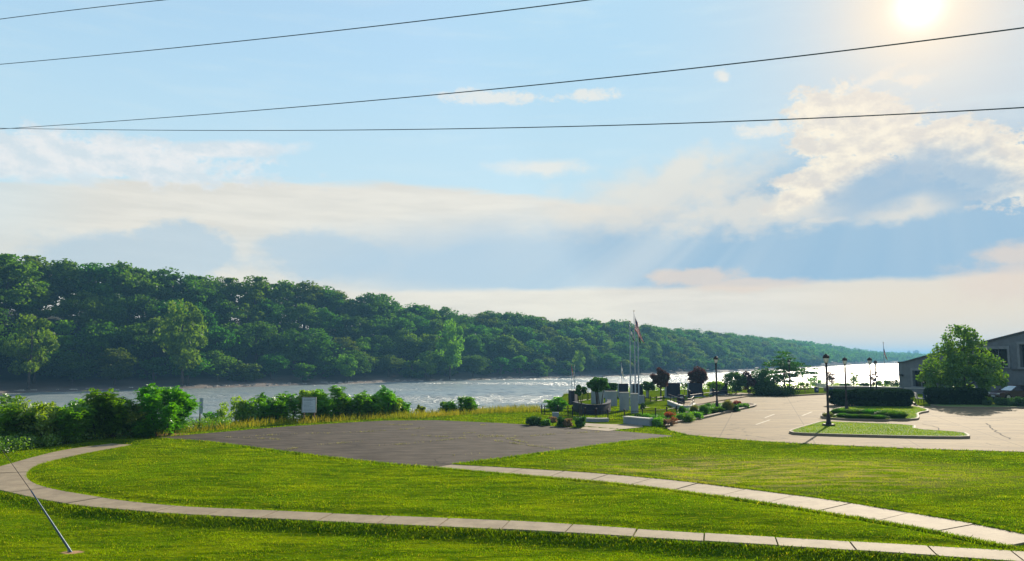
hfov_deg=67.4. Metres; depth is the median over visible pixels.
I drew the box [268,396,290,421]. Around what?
bank shrub
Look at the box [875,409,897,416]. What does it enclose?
grass clump
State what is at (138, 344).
broadleaf tree
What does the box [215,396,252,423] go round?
bank shrub
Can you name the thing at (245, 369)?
broadleaf tree
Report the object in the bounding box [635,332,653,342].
broadleaf tree
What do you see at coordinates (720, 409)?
grass clump
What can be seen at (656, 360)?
broadleaf tree
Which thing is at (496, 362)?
broadleaf tree
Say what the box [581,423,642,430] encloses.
memorial path
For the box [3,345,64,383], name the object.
broadleaf tree
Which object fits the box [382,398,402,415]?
bank shrub
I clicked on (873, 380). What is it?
riverside shrub
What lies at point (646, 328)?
broadleaf tree
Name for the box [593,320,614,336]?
broadleaf tree
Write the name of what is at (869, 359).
street lamp
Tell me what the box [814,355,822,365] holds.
broadleaf tree
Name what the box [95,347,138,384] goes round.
broadleaf tree
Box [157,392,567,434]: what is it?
tall grass
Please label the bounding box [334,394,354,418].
bank shrub
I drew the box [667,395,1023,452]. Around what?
parking lot
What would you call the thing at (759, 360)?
broadleaf tree
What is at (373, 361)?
broadleaf tree
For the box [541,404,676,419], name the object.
iron fence
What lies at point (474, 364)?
broadleaf tree
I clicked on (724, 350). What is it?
broadleaf tree
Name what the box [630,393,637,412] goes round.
memorial panel
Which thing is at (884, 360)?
flagpole
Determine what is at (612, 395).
memorial panel
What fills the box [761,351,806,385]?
spreading tree
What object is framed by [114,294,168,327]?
broadleaf tree
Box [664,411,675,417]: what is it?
red flowers
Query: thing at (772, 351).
broadleaf tree
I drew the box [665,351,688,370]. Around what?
broadleaf tree
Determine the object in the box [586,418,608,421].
planter wall
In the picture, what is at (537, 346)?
broadleaf tree
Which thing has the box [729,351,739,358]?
broadleaf tree
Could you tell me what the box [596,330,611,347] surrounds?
broadleaf tree
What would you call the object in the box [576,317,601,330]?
broadleaf tree
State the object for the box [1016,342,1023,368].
window
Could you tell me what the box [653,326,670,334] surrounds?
broadleaf tree
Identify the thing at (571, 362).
broadleaf tree
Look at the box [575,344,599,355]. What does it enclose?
broadleaf tree
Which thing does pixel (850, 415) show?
grass clump
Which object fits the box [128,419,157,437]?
bank shrub
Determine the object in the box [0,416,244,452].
bank weeds
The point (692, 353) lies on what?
broadleaf tree
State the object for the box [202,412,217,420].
bank shrub
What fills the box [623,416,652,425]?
planter wall
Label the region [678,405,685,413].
tall grass clump
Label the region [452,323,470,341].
broadleaf tree
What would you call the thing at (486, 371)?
broadleaf tree
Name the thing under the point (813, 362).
broadleaf tree
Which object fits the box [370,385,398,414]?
bank shrub
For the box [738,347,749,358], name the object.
broadleaf tree
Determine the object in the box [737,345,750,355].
broadleaf tree
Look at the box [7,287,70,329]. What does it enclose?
broadleaf tree
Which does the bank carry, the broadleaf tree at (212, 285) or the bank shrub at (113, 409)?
the broadleaf tree at (212, 285)
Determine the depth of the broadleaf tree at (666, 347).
409.88 m
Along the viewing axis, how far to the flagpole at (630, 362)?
66.57 m
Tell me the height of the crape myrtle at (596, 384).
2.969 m
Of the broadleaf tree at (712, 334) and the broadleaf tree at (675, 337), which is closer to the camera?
the broadleaf tree at (675, 337)
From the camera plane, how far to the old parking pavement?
39.23 m
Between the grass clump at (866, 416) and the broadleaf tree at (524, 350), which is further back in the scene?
the broadleaf tree at (524, 350)
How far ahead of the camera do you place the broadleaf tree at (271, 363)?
239.09 m
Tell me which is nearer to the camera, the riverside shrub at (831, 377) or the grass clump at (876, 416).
the grass clump at (876, 416)
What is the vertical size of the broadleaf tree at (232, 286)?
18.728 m
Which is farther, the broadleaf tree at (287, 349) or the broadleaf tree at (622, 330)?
the broadleaf tree at (622, 330)
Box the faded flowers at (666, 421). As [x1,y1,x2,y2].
[662,418,677,424]
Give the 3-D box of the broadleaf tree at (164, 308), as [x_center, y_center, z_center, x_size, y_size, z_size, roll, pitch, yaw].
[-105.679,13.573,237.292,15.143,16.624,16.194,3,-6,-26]
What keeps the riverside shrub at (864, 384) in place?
on the ground at (405, 511)
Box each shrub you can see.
[0,393,36,429]
[0,403,46,441]
[3,396,76,443]
[52,403,98,442]
[64,398,96,438]
[69,388,134,437]
[96,396,143,436]
[124,404,148,435]
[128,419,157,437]
[133,383,202,436]
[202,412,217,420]
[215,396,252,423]
[236,397,262,422]
[253,392,290,421]
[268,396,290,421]
[274,391,301,420]
[296,389,313,419]
[310,389,331,418]
[311,385,345,420]
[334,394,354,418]
[340,390,373,416]
[361,394,385,416]
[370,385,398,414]
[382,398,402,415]
[397,397,411,412]
[415,404,425,412]
[438,401,450,411]
[442,396,482,412]
[525,416,541,424]
[538,419,551,425]
[543,396,568,410]
[556,416,565,426]
[562,418,572,426]
[573,416,585,427]
[639,412,651,417]
[652,417,663,426]
[675,412,695,421]
[690,411,703,418]
[706,381,723,390]
[722,372,747,393]
[732,405,740,411]
[739,403,749,408]
[741,370,756,393]
[751,367,780,388]
[798,382,808,387]
[808,377,821,385]
[828,372,834,383]
[849,372,858,385]
[859,383,869,385]
[869,372,878,385]
[877,380,889,386]
[885,379,898,386]
[982,400,991,404]
[993,397,1012,405]
[1007,396,1023,405]
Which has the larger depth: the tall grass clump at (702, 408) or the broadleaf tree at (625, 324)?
the broadleaf tree at (625, 324)
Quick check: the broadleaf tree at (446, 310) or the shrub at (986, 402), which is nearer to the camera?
the shrub at (986, 402)
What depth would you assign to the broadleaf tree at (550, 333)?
357.93 m
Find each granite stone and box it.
[617,384,629,397]
[631,384,645,397]
[664,383,679,397]
[686,383,704,396]
[709,383,727,394]
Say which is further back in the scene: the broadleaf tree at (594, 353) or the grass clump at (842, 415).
the broadleaf tree at (594, 353)
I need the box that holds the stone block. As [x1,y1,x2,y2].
[552,412,558,417]
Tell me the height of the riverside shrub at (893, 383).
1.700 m
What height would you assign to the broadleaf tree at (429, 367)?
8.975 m
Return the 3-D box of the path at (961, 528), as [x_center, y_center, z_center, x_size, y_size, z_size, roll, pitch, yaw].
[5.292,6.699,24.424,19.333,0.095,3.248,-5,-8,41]
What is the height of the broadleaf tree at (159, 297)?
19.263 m
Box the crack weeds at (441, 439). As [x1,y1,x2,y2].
[226,423,620,454]
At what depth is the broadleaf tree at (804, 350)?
684.86 m
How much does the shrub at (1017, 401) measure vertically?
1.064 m
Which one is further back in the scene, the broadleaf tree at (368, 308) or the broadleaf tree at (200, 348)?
the broadleaf tree at (368, 308)
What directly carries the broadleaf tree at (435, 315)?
on the bank
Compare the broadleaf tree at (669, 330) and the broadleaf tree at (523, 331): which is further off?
the broadleaf tree at (669, 330)
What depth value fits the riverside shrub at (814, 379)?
103.93 m
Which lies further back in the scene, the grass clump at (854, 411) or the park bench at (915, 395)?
the park bench at (915, 395)
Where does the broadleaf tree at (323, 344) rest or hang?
on the bank
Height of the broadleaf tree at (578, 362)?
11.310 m
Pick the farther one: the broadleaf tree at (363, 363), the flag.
the broadleaf tree at (363, 363)
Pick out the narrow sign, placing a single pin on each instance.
(200, 407)
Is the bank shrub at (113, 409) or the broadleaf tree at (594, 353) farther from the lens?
the broadleaf tree at (594, 353)
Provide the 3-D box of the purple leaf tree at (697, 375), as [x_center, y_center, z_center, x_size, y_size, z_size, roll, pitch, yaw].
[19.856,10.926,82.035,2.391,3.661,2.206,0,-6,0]
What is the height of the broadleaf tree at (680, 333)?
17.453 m
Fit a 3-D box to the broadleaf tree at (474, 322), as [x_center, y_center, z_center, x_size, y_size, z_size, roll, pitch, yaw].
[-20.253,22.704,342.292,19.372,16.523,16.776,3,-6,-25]
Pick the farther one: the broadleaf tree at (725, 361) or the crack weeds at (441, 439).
the broadleaf tree at (725, 361)
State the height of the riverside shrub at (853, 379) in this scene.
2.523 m
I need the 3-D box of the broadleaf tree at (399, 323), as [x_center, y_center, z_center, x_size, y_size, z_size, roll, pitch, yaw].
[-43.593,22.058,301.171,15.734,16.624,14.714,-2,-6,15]
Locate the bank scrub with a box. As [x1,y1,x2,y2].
[616,381,898,391]
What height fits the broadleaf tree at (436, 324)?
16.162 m
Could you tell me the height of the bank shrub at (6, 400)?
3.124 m
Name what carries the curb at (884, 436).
on the parking lot
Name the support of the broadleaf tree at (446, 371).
on the bank
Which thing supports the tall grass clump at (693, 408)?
on the planting bed
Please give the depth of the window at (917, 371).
92.46 m
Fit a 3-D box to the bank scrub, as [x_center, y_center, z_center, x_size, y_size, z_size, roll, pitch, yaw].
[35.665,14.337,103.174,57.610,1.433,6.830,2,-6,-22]
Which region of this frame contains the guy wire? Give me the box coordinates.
[0,447,71,551]
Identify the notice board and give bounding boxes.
[302,397,316,419]
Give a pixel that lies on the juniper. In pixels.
(772, 390)
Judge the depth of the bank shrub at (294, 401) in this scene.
51.38 m
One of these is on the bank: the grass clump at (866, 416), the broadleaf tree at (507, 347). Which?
the broadleaf tree at (507, 347)
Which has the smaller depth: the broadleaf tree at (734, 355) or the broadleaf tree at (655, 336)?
the broadleaf tree at (655, 336)
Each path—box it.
[0,443,1023,560]
[438,464,1023,545]
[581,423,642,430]
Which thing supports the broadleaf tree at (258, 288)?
on the bank
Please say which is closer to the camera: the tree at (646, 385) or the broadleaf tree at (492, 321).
the tree at (646, 385)
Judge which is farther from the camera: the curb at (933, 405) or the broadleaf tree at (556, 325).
the broadleaf tree at (556, 325)
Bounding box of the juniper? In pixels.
[752,384,799,396]
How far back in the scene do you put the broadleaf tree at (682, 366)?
411.64 m
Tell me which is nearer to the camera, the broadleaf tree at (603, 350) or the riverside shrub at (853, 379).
the riverside shrub at (853, 379)
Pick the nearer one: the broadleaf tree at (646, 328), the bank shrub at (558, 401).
the bank shrub at (558, 401)
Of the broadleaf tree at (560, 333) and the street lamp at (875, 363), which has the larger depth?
the broadleaf tree at (560, 333)
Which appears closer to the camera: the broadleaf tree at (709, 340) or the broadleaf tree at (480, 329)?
the broadleaf tree at (480, 329)
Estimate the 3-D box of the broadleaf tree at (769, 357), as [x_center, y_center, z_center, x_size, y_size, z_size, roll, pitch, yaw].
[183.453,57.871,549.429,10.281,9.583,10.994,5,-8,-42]
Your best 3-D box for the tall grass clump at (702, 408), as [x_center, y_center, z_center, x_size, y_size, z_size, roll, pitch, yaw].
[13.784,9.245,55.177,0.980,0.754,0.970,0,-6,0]
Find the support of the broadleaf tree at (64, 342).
on the bank
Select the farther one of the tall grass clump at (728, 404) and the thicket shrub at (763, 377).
the thicket shrub at (763, 377)
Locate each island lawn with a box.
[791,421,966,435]
[833,406,926,418]
[934,404,1023,406]
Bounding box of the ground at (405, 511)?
[0,386,1023,560]
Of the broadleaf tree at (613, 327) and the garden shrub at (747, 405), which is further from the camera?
the broadleaf tree at (613, 327)
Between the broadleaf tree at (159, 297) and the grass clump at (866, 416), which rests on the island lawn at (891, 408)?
the grass clump at (866, 416)
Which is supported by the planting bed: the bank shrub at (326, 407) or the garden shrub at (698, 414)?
the garden shrub at (698, 414)
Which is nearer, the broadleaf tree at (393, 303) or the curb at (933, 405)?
the curb at (933, 405)
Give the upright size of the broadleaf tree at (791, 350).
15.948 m
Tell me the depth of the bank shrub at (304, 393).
52.03 m
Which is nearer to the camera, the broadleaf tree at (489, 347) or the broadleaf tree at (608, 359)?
the broadleaf tree at (489, 347)
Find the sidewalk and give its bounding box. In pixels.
[669,393,754,405]
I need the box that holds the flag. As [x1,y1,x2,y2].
[635,318,643,341]
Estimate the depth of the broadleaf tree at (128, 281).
237.33 m
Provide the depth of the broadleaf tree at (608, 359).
349.18 m
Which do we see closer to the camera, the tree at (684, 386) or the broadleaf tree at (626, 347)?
the tree at (684, 386)
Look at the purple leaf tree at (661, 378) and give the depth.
73.39 m
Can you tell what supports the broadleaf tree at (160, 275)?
on the bank
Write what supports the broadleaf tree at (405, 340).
on the bank
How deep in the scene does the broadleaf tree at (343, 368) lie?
250.27 m
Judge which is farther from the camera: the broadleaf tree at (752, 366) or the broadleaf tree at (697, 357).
the broadleaf tree at (752, 366)
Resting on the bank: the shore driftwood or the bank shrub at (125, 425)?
the shore driftwood
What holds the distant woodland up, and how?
on the bank
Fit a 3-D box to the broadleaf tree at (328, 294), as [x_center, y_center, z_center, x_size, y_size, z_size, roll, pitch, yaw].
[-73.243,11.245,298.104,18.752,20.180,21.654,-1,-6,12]
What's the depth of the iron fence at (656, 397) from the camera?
72.22 m
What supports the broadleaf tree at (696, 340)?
on the bank
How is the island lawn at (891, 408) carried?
on the parking lot
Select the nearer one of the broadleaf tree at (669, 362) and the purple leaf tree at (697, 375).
the purple leaf tree at (697, 375)
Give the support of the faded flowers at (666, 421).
on the planting bed
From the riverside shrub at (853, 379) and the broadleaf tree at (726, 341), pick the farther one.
the broadleaf tree at (726, 341)
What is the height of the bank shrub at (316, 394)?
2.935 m
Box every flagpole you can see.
[629,321,631,405]
[634,310,635,392]
[637,322,639,403]
[883,342,885,377]
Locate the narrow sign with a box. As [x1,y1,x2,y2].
[199,398,202,427]
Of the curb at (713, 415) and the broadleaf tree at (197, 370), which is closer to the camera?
the curb at (713, 415)
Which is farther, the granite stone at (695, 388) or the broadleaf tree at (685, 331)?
the broadleaf tree at (685, 331)
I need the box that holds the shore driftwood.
[14,367,809,390]
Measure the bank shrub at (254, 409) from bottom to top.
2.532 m
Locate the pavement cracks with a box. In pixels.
[229,424,616,455]
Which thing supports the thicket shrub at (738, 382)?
on the ground at (405, 511)
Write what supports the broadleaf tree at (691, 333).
on the bank
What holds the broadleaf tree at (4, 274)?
on the bank
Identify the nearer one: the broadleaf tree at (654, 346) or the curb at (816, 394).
the curb at (816, 394)
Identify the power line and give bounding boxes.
[0,0,588,64]
[2,0,162,18]
[4,27,1023,128]
[12,107,1023,130]
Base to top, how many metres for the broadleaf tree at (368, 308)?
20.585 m
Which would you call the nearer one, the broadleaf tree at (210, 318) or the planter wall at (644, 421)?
the planter wall at (644, 421)
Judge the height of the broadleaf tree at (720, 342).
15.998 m
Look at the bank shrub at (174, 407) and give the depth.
40.95 m
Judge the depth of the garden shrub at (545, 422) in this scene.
47.15 m
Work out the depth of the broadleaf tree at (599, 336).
382.60 m
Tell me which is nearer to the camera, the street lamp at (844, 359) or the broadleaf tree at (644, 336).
the street lamp at (844, 359)
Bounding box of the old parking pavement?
[159,420,675,467]
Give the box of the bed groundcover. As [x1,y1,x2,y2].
[631,403,742,419]
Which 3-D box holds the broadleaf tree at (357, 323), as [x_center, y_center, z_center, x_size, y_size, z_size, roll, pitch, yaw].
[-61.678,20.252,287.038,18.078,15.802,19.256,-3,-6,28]
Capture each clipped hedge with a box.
[828,388,855,405]
[851,387,914,406]
[923,386,988,404]
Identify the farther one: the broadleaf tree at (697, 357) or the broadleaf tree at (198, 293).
the broadleaf tree at (697, 357)
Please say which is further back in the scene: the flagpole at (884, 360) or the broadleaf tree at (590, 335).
the broadleaf tree at (590, 335)
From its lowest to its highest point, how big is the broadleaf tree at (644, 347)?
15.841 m
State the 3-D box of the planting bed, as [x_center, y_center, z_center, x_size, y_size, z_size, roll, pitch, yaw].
[13.658,9.951,57.952,4.508,0.120,25.268,-3,-7,29]
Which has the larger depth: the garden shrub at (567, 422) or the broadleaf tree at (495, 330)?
the broadleaf tree at (495, 330)
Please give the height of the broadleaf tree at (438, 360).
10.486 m
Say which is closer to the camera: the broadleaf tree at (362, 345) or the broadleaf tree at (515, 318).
the broadleaf tree at (362, 345)
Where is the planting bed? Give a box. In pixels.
[665,403,753,426]
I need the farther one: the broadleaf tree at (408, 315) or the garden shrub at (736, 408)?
the broadleaf tree at (408, 315)
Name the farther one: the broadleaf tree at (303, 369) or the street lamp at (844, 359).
the broadleaf tree at (303, 369)
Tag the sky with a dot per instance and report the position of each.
(867, 232)
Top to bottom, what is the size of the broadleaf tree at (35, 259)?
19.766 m
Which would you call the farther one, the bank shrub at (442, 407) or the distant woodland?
the distant woodland
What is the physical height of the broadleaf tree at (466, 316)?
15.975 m
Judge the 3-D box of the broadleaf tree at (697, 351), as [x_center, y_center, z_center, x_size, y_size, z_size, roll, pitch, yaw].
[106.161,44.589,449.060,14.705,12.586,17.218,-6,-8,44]
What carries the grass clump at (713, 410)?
on the planting bed
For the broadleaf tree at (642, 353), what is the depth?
379.86 m
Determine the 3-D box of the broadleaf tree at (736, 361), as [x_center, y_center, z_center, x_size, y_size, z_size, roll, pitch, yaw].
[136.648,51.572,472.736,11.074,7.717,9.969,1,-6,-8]
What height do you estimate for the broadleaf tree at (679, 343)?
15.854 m
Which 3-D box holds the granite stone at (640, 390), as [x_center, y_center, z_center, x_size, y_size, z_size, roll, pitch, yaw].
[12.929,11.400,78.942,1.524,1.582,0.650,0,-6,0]
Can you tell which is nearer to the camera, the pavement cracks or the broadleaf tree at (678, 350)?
the pavement cracks
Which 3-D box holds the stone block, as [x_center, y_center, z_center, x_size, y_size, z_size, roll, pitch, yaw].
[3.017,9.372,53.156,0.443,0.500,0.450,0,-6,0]
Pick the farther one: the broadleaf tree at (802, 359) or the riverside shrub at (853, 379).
the broadleaf tree at (802, 359)
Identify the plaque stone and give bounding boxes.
[677,395,684,403]
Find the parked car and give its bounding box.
[988,385,1023,398]
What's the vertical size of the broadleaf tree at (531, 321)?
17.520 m
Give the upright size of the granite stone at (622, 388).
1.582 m
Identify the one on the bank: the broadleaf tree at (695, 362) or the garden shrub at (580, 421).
the broadleaf tree at (695, 362)
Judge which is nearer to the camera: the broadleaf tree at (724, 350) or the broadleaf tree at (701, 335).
the broadleaf tree at (724, 350)
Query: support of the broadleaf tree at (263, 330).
on the bank
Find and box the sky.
[0,0,1023,353]
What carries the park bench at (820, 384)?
on the ground at (405, 511)
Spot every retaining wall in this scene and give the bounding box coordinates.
[824,386,901,390]
[904,388,923,393]
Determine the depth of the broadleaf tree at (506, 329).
339.26 m
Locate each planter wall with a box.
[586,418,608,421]
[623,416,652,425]
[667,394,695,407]
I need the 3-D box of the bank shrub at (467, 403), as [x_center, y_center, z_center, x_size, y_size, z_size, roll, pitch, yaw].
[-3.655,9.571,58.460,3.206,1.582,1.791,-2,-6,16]
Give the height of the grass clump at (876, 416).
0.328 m
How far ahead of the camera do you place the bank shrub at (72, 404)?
38.94 m
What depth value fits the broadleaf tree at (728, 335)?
568.07 m
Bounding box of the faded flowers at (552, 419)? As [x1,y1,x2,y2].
[548,416,557,422]
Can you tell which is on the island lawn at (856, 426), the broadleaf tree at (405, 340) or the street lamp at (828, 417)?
the street lamp at (828, 417)
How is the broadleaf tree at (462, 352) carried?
on the bank
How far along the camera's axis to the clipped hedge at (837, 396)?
65.75 m
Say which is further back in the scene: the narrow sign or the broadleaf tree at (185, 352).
the broadleaf tree at (185, 352)
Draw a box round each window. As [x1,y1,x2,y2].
[910,368,930,387]
[973,346,1010,367]
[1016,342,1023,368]
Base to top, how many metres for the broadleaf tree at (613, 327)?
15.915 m
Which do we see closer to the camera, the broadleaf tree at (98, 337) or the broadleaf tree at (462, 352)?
the broadleaf tree at (98, 337)
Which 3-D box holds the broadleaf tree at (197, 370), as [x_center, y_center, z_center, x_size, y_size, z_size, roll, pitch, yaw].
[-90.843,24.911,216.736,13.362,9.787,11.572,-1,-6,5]
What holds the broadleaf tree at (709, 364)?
on the bank
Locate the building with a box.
[897,331,1023,397]
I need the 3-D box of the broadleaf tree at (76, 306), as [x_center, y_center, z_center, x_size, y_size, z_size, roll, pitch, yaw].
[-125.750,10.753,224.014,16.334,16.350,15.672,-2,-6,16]
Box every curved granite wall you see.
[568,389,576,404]
[572,399,610,414]
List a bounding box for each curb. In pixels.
[665,403,756,427]
[771,393,915,403]
[789,421,969,438]
[820,406,928,420]
[930,404,1023,408]
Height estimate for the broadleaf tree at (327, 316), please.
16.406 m
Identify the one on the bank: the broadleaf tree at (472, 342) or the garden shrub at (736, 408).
the broadleaf tree at (472, 342)
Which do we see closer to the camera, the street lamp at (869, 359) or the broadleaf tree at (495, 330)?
the street lamp at (869, 359)
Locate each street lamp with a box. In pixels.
[713,356,718,406]
[787,360,792,392]
[822,354,834,425]
[842,357,848,408]
[867,357,871,388]
[873,361,876,389]
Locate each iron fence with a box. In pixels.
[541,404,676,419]
[568,391,590,403]
[644,395,663,401]
[679,390,736,400]
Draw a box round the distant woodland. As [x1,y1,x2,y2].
[782,338,927,362]
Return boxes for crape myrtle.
[574,385,587,415]
[586,377,609,403]
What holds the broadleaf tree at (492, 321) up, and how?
on the bank
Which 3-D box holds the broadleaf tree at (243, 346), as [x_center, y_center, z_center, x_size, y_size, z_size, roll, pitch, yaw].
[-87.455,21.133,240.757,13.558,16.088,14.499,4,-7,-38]
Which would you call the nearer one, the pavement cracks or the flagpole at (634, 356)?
the pavement cracks
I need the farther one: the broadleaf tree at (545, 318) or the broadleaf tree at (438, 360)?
the broadleaf tree at (545, 318)
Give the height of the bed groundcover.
0.474 m
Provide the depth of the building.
80.65 m
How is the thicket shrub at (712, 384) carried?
on the ground at (405, 511)
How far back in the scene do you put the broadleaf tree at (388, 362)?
272.52 m
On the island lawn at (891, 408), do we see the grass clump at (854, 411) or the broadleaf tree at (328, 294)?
the grass clump at (854, 411)
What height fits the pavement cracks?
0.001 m
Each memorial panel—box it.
[591,390,603,403]
[605,391,616,405]
[619,392,629,410]
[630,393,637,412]
[639,395,644,403]
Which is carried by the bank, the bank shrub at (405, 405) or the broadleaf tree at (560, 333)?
the broadleaf tree at (560, 333)
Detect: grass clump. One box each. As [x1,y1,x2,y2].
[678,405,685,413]
[689,404,698,411]
[697,404,709,414]
[708,408,717,412]
[714,406,724,411]
[721,399,734,410]
[829,408,847,413]
[833,413,847,417]
[845,413,860,417]
[846,408,862,413]
[858,413,871,418]
[860,408,881,414]
[871,414,888,418]
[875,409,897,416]
[886,411,910,418]
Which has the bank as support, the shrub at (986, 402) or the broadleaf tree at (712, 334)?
the broadleaf tree at (712, 334)
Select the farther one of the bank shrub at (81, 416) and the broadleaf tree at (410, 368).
the broadleaf tree at (410, 368)
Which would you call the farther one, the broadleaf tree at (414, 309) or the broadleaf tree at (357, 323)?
the broadleaf tree at (414, 309)
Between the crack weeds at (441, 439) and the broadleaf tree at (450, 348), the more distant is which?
the broadleaf tree at (450, 348)
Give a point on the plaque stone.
(680, 399)
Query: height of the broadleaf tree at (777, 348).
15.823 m
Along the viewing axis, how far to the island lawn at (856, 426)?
42.85 m
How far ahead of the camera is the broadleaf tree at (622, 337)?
395.84 m
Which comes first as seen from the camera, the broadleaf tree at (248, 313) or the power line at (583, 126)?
the power line at (583, 126)
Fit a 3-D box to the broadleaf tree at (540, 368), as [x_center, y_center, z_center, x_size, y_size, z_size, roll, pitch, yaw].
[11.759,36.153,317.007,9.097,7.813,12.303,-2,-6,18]
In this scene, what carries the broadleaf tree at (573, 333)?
on the bank
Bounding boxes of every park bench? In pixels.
[815,383,828,389]
[914,392,923,403]
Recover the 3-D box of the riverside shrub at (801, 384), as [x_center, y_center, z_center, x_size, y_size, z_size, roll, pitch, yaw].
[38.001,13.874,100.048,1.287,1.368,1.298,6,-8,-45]
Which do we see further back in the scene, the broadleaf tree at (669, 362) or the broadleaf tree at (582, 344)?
the broadleaf tree at (669, 362)
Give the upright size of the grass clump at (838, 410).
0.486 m
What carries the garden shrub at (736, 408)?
on the planting bed
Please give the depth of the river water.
200.69 m
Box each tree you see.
[0,253,49,324]
[0,263,24,307]
[0,295,12,325]
[0,313,59,388]
[0,319,33,368]
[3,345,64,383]
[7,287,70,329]
[19,255,65,306]
[28,319,85,357]
[34,258,100,297]
[55,290,113,329]
[65,262,138,304]
[73,319,128,371]
[93,260,164,319]
[93,292,131,331]
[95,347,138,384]
[108,322,156,376]
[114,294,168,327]
[117,266,171,299]
[139,316,177,357]
[142,266,195,302]
[145,298,190,348]
[152,298,207,385]
[160,327,208,370]
[162,274,221,315]
[165,354,215,384]
[176,302,221,342]
[187,275,230,309]
[193,325,241,374]
[204,297,244,327]
[204,350,242,381]
[211,276,243,325]
[211,322,254,365]
[226,363,265,381]
[231,275,282,321]
[231,303,269,325]
[235,321,284,363]
[249,299,284,341]
[254,353,290,379]
[264,279,300,326]
[272,328,316,373]
[277,303,322,336]
[280,280,330,329]
[292,363,316,381]
[294,328,344,371]
[304,307,345,338]
[308,285,347,314]
[311,354,338,378]
[324,290,362,316]
[329,314,376,342]
[329,336,360,372]
[332,354,357,381]
[335,350,372,379]
[345,292,396,326]
[355,336,381,356]
[357,351,378,376]
[359,315,394,342]
[361,293,410,329]
[361,335,403,366]
[375,354,405,376]
[385,306,417,329]
[386,328,423,359]
[387,316,416,356]
[398,360,425,377]
[400,302,432,331]
[411,316,435,354]
[411,351,448,377]
[412,333,444,358]
[413,355,437,379]
[414,304,448,321]
[418,318,450,342]
[430,306,467,337]
[432,341,469,365]
[435,318,464,378]
[438,358,457,375]
[444,313,473,328]
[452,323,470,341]
[458,313,484,325]
[459,355,491,376]
[461,333,486,357]
[462,324,490,337]
[471,313,501,333]
[471,333,501,360]
[474,310,508,326]
[475,363,493,374]
[486,327,502,359]
[487,318,518,340]
[490,334,522,366]
[490,357,512,374]
[502,311,528,337]
[506,341,537,361]
[507,355,530,374]
[509,315,547,330]
[510,326,538,345]
[520,328,548,342]
[521,339,551,369]
[528,317,547,333]
[530,359,552,375]
[533,353,556,369]
[536,326,557,340]
[536,341,559,360]
[545,320,566,333]
[545,335,576,360]
[546,329,568,340]
[552,360,573,375]
[558,317,580,329]
[559,327,587,340]
[561,360,586,371]
[564,337,593,360]
[569,319,597,330]
[572,350,584,371]
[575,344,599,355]
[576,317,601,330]
[577,326,605,347]
[578,328,598,347]
[581,354,601,372]
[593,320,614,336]
[593,345,607,368]
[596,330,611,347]
[597,352,622,373]
[600,322,618,330]
[603,340,622,368]
[607,319,631,330]
[609,328,638,340]
[609,340,633,356]
[610,383,617,390]
[611,333,636,346]
[611,359,633,373]
[614,353,639,367]
[617,319,641,333]
[631,345,650,369]
[632,339,652,357]
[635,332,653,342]
[636,356,652,372]
[639,323,660,336]
[641,381,655,398]
[643,340,662,368]
[646,331,665,343]
[648,355,666,371]
[649,367,670,400]
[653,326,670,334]
[658,340,678,367]
[659,356,681,371]
[663,328,678,339]
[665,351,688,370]
[668,333,679,341]
[670,339,690,360]
[674,328,690,338]
[674,343,682,353]
[675,327,690,339]
[675,359,692,369]
[679,337,698,347]
[681,347,696,365]
[681,382,687,391]
[683,329,698,337]
[686,359,706,369]
[687,366,707,383]
[688,335,703,345]
[688,346,706,362]
[689,355,706,366]
[690,328,708,337]
[696,341,716,358]
[700,337,719,345]
[704,330,719,338]
[705,358,724,369]
[705,360,724,370]
[710,342,730,359]
[712,338,726,348]
[716,337,732,348]
[718,339,730,348]
[718,356,734,368]
[722,348,734,361]
[724,333,736,339]
[725,337,740,348]
[728,358,741,368]
[729,346,744,356]
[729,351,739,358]
[735,357,749,368]
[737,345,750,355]
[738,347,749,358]
[743,344,758,357]
[748,362,757,367]
[750,356,768,367]
[758,347,768,356]
[761,345,777,356]
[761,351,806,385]
[764,355,776,364]
[773,345,784,354]
[782,346,795,354]
[794,365,818,385]
[795,355,807,362]
[796,354,810,362]
[800,348,811,355]
[806,358,816,365]
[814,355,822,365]
[915,324,1008,391]
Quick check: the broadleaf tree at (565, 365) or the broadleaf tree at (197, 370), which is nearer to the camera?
the broadleaf tree at (197, 370)
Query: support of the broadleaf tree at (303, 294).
on the bank
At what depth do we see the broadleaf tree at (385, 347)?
281.22 m
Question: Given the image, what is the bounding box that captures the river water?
[0,363,898,434]
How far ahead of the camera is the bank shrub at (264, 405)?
50.14 m
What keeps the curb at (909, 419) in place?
on the parking lot
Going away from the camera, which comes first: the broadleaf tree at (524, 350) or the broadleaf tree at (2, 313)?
the broadleaf tree at (2, 313)
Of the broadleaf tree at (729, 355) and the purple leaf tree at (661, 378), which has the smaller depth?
the purple leaf tree at (661, 378)
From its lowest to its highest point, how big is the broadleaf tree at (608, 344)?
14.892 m
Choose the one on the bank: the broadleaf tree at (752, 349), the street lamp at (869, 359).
the broadleaf tree at (752, 349)
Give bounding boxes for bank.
[0,311,897,394]
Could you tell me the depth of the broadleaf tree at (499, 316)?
350.87 m
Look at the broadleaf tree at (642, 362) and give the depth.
367.13 m
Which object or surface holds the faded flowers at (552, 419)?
on the ground at (405, 511)
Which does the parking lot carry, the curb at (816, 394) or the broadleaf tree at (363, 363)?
the curb at (816, 394)
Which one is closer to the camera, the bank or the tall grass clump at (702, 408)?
the tall grass clump at (702, 408)

